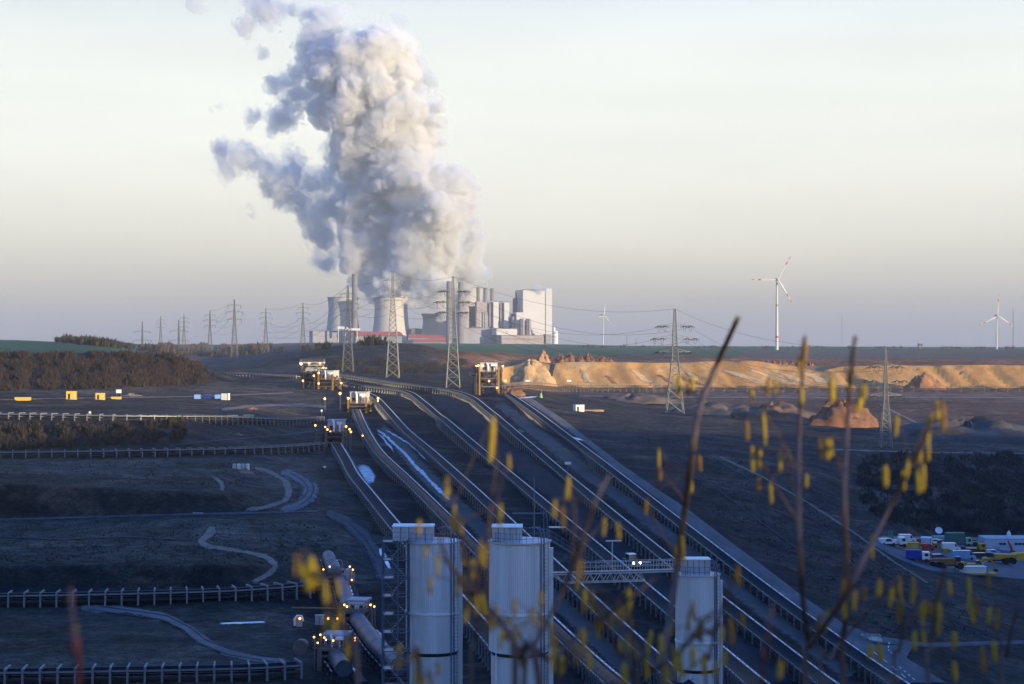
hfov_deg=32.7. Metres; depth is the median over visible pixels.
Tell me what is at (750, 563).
concrete road
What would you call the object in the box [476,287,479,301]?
chimney
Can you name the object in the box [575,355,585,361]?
dirt heap
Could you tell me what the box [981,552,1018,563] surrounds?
dump truck
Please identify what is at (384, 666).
stair tower
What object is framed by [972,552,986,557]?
parked car
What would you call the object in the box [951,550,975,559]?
parked van
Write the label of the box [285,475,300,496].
wheel rut
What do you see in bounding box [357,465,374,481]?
snow patch
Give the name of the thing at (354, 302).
chimney
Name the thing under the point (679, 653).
hazel stem
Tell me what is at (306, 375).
drive station
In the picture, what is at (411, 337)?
red hall
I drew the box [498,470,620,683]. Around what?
hazel stem
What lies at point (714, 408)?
dirt heap
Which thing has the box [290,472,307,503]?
wheel rut
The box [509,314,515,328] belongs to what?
filter house
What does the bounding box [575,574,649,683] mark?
hazel stem
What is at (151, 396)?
track
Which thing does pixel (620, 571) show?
walkway bridge
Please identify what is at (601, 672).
belt conveyor
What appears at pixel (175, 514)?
track
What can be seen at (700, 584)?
silo
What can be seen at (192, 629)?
wheel rut
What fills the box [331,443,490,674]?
belt conveyor
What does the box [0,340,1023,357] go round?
green field
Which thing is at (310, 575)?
hazel stem
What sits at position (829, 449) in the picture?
hazel stem
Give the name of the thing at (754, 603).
conveyor
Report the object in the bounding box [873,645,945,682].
road
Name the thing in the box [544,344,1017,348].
wood
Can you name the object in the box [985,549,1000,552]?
parked car
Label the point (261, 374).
belt conveyor
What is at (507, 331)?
machine hall
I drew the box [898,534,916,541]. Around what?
parked van
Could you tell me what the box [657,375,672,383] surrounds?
sand streak
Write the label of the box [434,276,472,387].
pylon
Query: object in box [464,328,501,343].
machine hall
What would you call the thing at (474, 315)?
boiler block
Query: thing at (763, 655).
hazel stem
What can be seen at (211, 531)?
track
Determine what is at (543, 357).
dirt heap
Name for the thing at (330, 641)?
drive station
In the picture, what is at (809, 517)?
wheel rut
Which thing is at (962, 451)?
power cable
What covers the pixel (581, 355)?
power cable
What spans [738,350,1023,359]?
ploughed field
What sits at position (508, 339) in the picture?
machine hall
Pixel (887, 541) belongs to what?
parked van
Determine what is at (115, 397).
skip
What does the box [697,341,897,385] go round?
power cable
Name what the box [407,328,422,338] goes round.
workshop
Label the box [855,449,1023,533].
bare shrubs
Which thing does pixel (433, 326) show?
building
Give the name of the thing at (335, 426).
drive station
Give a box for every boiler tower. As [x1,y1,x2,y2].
[487,301,498,327]
[499,301,508,328]
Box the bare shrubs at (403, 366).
[314,356,473,374]
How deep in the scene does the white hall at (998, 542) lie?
497.34 m
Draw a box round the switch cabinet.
[315,614,329,624]
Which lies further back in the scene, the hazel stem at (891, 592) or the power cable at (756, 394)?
the power cable at (756, 394)
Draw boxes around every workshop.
[309,331,341,342]
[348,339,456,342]
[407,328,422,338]
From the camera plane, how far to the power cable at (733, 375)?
790.20 m
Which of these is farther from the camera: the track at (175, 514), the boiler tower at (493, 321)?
the boiler tower at (493, 321)
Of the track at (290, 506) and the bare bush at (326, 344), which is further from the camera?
the bare bush at (326, 344)
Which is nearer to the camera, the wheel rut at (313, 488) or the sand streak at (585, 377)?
the wheel rut at (313, 488)
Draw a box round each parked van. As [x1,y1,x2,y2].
[878,538,896,544]
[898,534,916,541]
[920,543,935,550]
[941,542,960,549]
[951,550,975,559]
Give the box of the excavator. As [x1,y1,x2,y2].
[966,558,997,571]
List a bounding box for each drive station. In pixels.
[292,607,362,671]
[299,359,326,387]
[302,370,348,389]
[314,419,363,450]
[322,558,354,591]
[324,382,378,412]
[329,597,376,629]
[469,362,505,394]
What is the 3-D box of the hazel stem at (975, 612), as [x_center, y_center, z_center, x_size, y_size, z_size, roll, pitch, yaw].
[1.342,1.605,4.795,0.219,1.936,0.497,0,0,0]
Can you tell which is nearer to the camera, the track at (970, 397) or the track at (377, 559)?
the track at (377, 559)
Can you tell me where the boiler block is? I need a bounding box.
[469,302,487,327]
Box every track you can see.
[0,392,293,399]
[0,510,320,520]
[79,603,285,662]
[168,429,321,446]
[197,526,278,583]
[211,476,224,491]
[221,403,326,410]
[245,467,292,511]
[280,469,318,511]
[324,509,396,579]
[378,424,634,674]
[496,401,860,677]
[582,395,1023,398]
[719,456,928,583]
[835,449,1023,453]
[877,404,917,422]
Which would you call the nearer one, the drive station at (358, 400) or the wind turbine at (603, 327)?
the drive station at (358, 400)
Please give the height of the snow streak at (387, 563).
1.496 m
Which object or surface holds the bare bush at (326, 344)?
on the ground at (32, 635)
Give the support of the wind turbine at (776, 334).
on the green field at (35, 347)
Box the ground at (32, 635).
[0,343,1023,683]
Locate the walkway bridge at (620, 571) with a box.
[550,531,672,583]
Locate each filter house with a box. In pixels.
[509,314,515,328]
[517,319,530,334]
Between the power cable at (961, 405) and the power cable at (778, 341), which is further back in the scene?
the power cable at (778, 341)
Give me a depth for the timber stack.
796.96 m
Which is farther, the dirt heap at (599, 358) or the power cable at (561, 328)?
the dirt heap at (599, 358)
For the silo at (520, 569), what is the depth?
185.37 m
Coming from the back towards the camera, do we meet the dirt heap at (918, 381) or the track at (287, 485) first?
the dirt heap at (918, 381)
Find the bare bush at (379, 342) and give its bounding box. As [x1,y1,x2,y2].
[374,335,387,344]
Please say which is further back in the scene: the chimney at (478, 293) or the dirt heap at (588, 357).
the chimney at (478, 293)
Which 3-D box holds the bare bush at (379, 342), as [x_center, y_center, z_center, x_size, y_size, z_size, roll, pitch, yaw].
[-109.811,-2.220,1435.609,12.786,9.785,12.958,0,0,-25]
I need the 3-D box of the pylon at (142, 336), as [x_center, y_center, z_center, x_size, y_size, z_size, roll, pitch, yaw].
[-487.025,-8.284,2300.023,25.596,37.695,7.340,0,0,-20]
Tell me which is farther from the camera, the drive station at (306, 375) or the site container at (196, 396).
the drive station at (306, 375)
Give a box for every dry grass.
[0,460,256,488]
[0,519,342,563]
[605,428,1012,636]
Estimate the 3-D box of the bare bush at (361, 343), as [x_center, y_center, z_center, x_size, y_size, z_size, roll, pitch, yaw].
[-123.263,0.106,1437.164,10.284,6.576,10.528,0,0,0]
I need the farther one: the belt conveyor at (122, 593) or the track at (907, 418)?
the track at (907, 418)
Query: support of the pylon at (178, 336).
on the ground at (32, 635)
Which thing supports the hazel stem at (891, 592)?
on the ground at (32, 635)
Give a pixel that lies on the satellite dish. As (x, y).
(938, 530)
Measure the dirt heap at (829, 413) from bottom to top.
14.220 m
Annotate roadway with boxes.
[430,396,802,682]
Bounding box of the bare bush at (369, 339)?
[363,334,381,344]
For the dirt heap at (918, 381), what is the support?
on the ground at (32, 635)
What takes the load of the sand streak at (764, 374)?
on the sand bank
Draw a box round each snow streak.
[221,621,263,623]
[377,429,448,498]
[378,434,392,449]
[379,548,389,567]
[387,431,425,459]
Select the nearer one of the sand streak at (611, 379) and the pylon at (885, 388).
the pylon at (885, 388)
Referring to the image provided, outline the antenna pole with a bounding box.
[512,478,561,538]
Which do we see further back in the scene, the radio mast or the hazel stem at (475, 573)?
the radio mast
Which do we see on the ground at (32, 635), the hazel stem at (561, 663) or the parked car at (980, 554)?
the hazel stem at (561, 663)
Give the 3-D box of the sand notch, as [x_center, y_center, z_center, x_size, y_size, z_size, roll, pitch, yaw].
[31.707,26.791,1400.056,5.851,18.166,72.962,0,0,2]
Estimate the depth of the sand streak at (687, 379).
1416.57 m
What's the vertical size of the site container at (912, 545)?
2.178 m
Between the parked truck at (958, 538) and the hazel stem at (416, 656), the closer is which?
the hazel stem at (416, 656)
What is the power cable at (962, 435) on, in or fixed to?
attached to the pylon at (885, 388)
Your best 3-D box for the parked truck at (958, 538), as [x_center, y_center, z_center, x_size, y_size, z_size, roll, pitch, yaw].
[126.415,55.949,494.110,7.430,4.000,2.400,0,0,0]
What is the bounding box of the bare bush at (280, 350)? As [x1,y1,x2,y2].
[274,346,283,352]
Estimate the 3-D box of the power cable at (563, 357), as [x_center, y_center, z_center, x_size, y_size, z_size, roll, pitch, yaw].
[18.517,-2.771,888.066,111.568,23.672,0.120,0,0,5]
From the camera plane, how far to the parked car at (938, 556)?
444.38 m
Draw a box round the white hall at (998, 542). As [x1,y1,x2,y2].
[978,531,1023,551]
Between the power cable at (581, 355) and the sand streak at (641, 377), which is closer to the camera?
the power cable at (581, 355)
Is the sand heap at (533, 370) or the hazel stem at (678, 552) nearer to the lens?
the hazel stem at (678, 552)
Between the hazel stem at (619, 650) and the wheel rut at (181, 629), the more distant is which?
the wheel rut at (181, 629)
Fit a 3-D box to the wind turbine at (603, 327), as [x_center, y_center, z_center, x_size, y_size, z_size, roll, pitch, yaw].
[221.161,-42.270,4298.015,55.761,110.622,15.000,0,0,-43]
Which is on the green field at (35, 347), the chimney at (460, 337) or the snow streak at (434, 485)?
the chimney at (460, 337)
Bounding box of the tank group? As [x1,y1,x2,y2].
[232,463,249,469]
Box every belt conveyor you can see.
[0,412,324,426]
[0,442,325,457]
[0,580,322,607]
[0,658,302,683]
[224,372,301,378]
[316,649,366,683]
[319,550,406,682]
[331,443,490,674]
[333,380,769,683]
[339,373,838,683]
[352,409,628,683]
[370,393,697,683]
[492,383,909,683]
[504,382,1023,392]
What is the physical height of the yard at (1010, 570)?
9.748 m
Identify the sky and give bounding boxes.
[0,0,1023,346]
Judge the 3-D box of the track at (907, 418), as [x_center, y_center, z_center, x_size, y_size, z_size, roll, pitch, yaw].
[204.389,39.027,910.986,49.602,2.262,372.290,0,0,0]
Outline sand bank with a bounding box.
[502,361,1023,390]
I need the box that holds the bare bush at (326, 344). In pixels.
[314,340,332,348]
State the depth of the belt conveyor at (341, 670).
217.52 m
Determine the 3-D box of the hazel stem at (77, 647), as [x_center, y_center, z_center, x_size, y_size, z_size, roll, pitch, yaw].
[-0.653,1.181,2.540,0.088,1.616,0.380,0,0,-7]
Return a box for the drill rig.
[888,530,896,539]
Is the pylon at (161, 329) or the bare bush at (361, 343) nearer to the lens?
the bare bush at (361, 343)
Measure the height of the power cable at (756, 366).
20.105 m
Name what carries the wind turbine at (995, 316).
on the green field at (35, 347)
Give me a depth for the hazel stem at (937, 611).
4.46 m
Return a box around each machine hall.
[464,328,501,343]
[492,329,516,334]
[496,335,543,343]
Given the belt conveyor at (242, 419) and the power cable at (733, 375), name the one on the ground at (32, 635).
the belt conveyor at (242, 419)
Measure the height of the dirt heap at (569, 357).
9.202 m
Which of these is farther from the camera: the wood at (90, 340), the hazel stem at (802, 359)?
the wood at (90, 340)
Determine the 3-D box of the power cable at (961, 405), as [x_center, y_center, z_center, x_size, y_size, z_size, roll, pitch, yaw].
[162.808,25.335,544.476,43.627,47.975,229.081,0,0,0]
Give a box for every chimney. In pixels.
[352,274,357,342]
[446,281,451,343]
[457,282,463,342]
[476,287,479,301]
[483,288,486,301]
[490,288,493,300]
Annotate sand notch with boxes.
[549,364,555,376]
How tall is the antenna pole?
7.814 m
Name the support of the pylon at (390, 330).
on the ground at (32, 635)
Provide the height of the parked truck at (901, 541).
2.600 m
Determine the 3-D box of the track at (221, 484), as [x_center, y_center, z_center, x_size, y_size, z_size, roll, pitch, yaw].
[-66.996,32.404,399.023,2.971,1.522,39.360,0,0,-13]
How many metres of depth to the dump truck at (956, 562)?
426.88 m
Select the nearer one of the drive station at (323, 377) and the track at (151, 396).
the track at (151, 396)
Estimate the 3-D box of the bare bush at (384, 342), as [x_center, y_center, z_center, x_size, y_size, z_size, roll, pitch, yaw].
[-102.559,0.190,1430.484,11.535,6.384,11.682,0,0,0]
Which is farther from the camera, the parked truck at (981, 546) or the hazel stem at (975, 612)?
the parked truck at (981, 546)
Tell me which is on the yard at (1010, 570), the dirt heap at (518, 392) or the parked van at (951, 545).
the parked van at (951, 545)
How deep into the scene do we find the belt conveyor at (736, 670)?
367.15 m
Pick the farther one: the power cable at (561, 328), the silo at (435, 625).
the power cable at (561, 328)
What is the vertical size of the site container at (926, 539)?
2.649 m
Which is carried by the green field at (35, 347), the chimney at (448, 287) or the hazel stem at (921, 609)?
the chimney at (448, 287)
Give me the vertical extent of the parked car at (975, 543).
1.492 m
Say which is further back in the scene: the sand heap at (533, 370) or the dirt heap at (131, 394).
the sand heap at (533, 370)
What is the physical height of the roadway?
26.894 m
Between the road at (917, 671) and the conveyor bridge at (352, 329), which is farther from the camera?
the conveyor bridge at (352, 329)
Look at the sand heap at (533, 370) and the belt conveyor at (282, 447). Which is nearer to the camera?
the belt conveyor at (282, 447)
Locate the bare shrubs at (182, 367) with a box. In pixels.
[0,349,215,390]
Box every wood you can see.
[54,332,152,350]
[143,341,272,357]
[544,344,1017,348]
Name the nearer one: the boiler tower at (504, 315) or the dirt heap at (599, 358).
the dirt heap at (599, 358)
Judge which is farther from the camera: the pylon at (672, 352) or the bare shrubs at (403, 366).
the bare shrubs at (403, 366)
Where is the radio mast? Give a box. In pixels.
[1013,309,1013,345]
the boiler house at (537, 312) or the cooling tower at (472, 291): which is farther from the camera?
the cooling tower at (472, 291)
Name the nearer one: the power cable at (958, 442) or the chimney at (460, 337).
the power cable at (958, 442)
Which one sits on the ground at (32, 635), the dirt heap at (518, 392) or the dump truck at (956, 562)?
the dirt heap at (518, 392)
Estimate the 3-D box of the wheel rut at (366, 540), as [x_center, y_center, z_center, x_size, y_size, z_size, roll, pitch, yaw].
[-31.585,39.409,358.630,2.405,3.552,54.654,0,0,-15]
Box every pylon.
[133,321,150,348]
[156,316,165,341]
[168,320,188,347]
[178,317,189,346]
[204,311,215,350]
[225,299,242,359]
[259,308,270,351]
[296,303,308,349]
[336,286,357,371]
[381,271,405,377]
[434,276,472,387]
[650,309,698,413]
[864,346,909,447]
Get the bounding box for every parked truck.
[889,536,906,547]
[906,549,929,562]
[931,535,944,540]
[945,532,972,545]
[961,543,985,551]
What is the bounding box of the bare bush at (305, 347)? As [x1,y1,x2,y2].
[300,343,310,350]
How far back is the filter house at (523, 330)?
4960.07 m
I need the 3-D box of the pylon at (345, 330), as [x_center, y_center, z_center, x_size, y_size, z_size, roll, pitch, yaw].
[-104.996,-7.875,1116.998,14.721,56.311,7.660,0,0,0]
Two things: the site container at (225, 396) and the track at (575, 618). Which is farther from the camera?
the site container at (225, 396)
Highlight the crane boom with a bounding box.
[1007,540,1015,551]
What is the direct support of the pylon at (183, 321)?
on the ground at (32, 635)
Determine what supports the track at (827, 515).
on the ground at (32, 635)
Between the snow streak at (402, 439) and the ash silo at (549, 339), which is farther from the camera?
the ash silo at (549, 339)
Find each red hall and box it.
[352,332,402,342]
[408,334,425,342]
[412,339,445,342]
[426,335,445,339]
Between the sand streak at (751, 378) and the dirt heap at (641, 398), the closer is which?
the dirt heap at (641, 398)
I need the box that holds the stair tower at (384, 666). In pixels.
[381,538,408,683]
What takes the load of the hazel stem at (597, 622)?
on the ground at (32, 635)
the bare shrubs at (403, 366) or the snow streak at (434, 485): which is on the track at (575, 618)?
the snow streak at (434, 485)
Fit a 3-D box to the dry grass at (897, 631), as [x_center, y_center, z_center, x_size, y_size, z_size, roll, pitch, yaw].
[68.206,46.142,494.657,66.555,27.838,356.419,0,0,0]
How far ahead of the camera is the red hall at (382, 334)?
4890.07 m
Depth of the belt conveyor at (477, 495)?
380.38 m
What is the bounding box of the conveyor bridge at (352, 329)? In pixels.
[338,326,359,342]
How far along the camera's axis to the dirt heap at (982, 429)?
709.19 m
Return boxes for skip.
[14,397,30,400]
[111,396,121,398]
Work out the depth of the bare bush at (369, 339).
1432.93 m
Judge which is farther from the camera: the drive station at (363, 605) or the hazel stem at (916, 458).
the drive station at (363, 605)
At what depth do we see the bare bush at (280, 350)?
1903.85 m
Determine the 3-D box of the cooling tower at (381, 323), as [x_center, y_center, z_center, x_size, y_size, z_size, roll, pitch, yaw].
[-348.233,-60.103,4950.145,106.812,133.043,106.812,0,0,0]
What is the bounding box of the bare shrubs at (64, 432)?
[0,415,188,448]
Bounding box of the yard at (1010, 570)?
[874,536,1023,578]
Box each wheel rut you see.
[89,609,273,661]
[100,606,277,657]
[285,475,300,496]
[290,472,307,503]
[296,472,313,505]
[330,518,368,559]
[334,514,375,555]
[649,446,796,548]
[717,460,905,586]
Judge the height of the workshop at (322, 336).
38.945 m
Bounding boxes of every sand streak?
[580,370,591,382]
[606,376,616,383]
[630,369,652,382]
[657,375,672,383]
[677,374,703,384]
[684,371,701,382]
[724,370,765,383]
[750,369,796,384]
[770,369,818,384]
[792,370,835,384]
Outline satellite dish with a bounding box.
[935,527,942,534]
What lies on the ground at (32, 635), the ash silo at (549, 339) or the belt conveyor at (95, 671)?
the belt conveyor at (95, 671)
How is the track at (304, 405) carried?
on the ground at (32, 635)
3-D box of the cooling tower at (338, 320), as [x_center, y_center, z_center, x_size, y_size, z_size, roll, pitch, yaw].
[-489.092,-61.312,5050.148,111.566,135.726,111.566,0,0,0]
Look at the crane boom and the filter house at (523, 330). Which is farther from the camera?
the filter house at (523, 330)
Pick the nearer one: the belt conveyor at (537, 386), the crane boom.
the crane boom
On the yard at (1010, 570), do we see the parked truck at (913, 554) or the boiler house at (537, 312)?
the parked truck at (913, 554)
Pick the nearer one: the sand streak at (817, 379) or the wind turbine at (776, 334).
the sand streak at (817, 379)
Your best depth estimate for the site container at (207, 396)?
720.71 m
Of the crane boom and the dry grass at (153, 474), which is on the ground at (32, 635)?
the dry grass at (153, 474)
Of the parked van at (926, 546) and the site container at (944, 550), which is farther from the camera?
the site container at (944, 550)
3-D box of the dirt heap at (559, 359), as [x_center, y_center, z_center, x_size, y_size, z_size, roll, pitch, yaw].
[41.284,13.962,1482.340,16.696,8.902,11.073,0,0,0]
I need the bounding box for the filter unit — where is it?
[294,615,303,626]
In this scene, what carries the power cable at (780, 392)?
attached to the pylon at (672, 352)
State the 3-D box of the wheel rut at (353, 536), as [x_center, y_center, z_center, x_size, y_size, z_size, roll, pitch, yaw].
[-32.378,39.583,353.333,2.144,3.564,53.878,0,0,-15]
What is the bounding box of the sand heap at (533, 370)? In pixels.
[510,359,557,386]
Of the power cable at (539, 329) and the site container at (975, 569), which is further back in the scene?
the power cable at (539, 329)
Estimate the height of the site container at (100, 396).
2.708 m
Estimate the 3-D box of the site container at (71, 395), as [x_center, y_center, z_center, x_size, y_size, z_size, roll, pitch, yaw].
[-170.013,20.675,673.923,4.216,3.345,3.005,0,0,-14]
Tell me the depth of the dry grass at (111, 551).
326.31 m
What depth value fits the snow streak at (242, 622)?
259.87 m
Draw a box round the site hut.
[572,405,584,411]
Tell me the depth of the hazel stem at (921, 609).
4.37 m
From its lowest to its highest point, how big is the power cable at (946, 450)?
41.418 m
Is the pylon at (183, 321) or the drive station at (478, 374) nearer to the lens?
the drive station at (478, 374)
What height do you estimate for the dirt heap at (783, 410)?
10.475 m
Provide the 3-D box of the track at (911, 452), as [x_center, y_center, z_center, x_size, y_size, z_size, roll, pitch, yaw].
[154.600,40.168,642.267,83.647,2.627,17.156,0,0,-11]
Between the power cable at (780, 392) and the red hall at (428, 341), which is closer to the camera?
the power cable at (780, 392)
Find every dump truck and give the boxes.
[928,556,965,569]
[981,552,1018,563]
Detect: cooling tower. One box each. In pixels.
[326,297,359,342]
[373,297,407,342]
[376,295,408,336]
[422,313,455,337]
[452,287,482,335]
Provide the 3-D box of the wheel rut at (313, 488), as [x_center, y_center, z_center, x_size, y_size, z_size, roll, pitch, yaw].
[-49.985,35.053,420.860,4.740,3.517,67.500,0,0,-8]
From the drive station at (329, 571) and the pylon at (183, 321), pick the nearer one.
the drive station at (329, 571)
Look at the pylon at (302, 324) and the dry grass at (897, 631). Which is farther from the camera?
the pylon at (302, 324)
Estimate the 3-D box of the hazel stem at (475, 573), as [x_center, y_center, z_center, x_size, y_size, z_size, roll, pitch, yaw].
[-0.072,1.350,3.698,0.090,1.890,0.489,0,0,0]
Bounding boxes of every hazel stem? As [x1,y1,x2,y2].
[68,585,81,683]
[293,548,359,683]
[394,641,440,683]
[416,414,542,683]
[458,540,498,683]
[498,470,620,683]
[521,577,655,683]
[550,627,591,683]
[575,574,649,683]
[635,600,744,683]
[643,316,739,683]
[686,561,740,683]
[745,335,828,683]
[760,601,783,683]
[807,395,945,647]
[818,335,873,683]
[818,571,907,683]
[893,593,931,683]
[909,562,957,683]
[967,572,1023,683]
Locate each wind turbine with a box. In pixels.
[597,302,610,345]
[752,256,791,349]
[979,297,1014,348]
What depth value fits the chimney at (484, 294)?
5035.55 m
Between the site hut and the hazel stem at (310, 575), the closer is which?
the hazel stem at (310, 575)
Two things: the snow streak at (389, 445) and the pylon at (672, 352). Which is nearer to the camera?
the snow streak at (389, 445)
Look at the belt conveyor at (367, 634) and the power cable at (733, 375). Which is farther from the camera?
the power cable at (733, 375)
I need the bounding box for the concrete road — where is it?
[520,396,922,682]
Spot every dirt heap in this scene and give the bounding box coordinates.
[122,393,141,395]
[238,468,253,473]
[496,387,525,396]
[536,351,550,362]
[551,354,565,362]
[564,353,575,361]
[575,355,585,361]
[584,353,594,361]
[594,355,604,361]
[598,393,680,403]
[671,401,750,414]
[729,401,816,421]
[797,398,878,427]
[883,416,1023,442]
[902,373,946,389]
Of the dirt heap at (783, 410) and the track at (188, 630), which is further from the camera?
the dirt heap at (783, 410)
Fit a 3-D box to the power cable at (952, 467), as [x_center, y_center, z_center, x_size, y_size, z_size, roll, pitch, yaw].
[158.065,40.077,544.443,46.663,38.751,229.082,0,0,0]
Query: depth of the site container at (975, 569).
429.44 m
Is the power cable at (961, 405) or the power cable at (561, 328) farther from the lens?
the power cable at (561, 328)
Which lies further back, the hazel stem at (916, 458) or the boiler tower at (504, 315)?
the boiler tower at (504, 315)
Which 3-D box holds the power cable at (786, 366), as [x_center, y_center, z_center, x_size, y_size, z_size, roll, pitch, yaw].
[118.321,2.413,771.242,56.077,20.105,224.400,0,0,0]
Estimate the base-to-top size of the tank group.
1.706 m
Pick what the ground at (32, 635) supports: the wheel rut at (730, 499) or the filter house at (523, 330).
the wheel rut at (730, 499)
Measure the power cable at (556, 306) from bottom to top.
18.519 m
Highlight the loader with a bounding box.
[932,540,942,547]
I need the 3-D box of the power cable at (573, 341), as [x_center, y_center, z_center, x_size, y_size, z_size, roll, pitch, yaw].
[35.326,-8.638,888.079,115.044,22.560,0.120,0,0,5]
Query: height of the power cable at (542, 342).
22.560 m
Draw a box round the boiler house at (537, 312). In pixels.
[513,288,551,334]
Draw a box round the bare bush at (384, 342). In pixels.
[380,339,391,345]
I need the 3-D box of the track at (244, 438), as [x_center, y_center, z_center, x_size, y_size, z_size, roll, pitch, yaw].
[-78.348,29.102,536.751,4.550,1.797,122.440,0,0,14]
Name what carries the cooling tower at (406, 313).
on the ground at (32, 635)
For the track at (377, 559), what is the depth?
352.04 m
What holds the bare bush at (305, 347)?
on the ground at (32, 635)
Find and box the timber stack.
[585,409,603,411]
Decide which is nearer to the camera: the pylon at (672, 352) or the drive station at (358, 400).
the drive station at (358, 400)
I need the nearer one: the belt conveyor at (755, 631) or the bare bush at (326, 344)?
the belt conveyor at (755, 631)
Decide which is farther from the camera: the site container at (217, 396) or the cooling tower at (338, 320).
the cooling tower at (338, 320)
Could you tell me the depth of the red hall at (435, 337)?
4895.05 m
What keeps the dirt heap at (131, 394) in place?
on the ground at (32, 635)
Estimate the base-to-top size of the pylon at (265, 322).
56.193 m
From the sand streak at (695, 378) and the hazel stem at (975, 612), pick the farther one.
the sand streak at (695, 378)
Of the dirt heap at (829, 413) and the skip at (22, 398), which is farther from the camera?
the dirt heap at (829, 413)
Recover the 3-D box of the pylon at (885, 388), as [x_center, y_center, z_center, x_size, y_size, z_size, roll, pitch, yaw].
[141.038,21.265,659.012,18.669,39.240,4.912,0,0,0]
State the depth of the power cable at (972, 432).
594.11 m
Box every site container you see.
[66,391,76,399]
[95,393,105,399]
[193,394,200,398]
[203,394,211,398]
[214,394,220,398]
[221,393,229,399]
[899,542,919,548]
[920,536,931,544]
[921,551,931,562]
[941,548,948,552]
[955,565,997,574]
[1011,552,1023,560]
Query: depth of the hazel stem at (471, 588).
3.59 m
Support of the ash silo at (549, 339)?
on the green field at (35, 347)
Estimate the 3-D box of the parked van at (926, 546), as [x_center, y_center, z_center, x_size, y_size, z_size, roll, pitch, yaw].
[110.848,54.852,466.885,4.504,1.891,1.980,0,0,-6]
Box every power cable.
[439,304,652,346]
[442,293,658,334]
[446,317,653,359]
[458,278,669,311]
[465,292,685,334]
[468,314,686,359]
[469,303,692,346]
[655,340,859,385]
[658,353,852,400]
[662,329,869,371]
[678,310,885,346]
[690,327,897,371]
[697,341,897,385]
[697,357,894,400]
[880,408,1023,510]
[883,398,1015,493]
[890,350,1022,443]
[890,386,1022,482]
[913,391,1021,477]
[913,408,1023,493]
[920,388,1023,467]
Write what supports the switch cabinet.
on the ground at (32, 635)
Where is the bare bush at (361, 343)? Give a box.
[356,338,366,345]
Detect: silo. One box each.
[392,523,462,683]
[488,524,552,683]
[543,327,557,343]
[675,557,722,683]
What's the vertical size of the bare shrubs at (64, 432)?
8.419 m
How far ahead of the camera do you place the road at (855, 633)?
314.93 m
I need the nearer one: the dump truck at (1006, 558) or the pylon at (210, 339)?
the dump truck at (1006, 558)
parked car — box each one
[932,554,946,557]
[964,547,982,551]
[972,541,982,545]
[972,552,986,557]
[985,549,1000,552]
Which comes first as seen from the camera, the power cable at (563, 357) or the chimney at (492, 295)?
the power cable at (563, 357)
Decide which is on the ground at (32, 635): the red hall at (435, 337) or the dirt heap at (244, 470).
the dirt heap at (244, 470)
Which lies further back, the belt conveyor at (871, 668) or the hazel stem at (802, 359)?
the belt conveyor at (871, 668)
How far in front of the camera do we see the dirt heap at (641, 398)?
985.72 m
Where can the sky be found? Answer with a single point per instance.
(172, 160)
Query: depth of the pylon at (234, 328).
1999.32 m
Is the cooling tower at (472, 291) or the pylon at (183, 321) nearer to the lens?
the pylon at (183, 321)
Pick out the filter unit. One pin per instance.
(298, 619)
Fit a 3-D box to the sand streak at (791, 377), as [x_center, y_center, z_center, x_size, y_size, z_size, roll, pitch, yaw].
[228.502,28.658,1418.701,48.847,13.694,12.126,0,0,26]

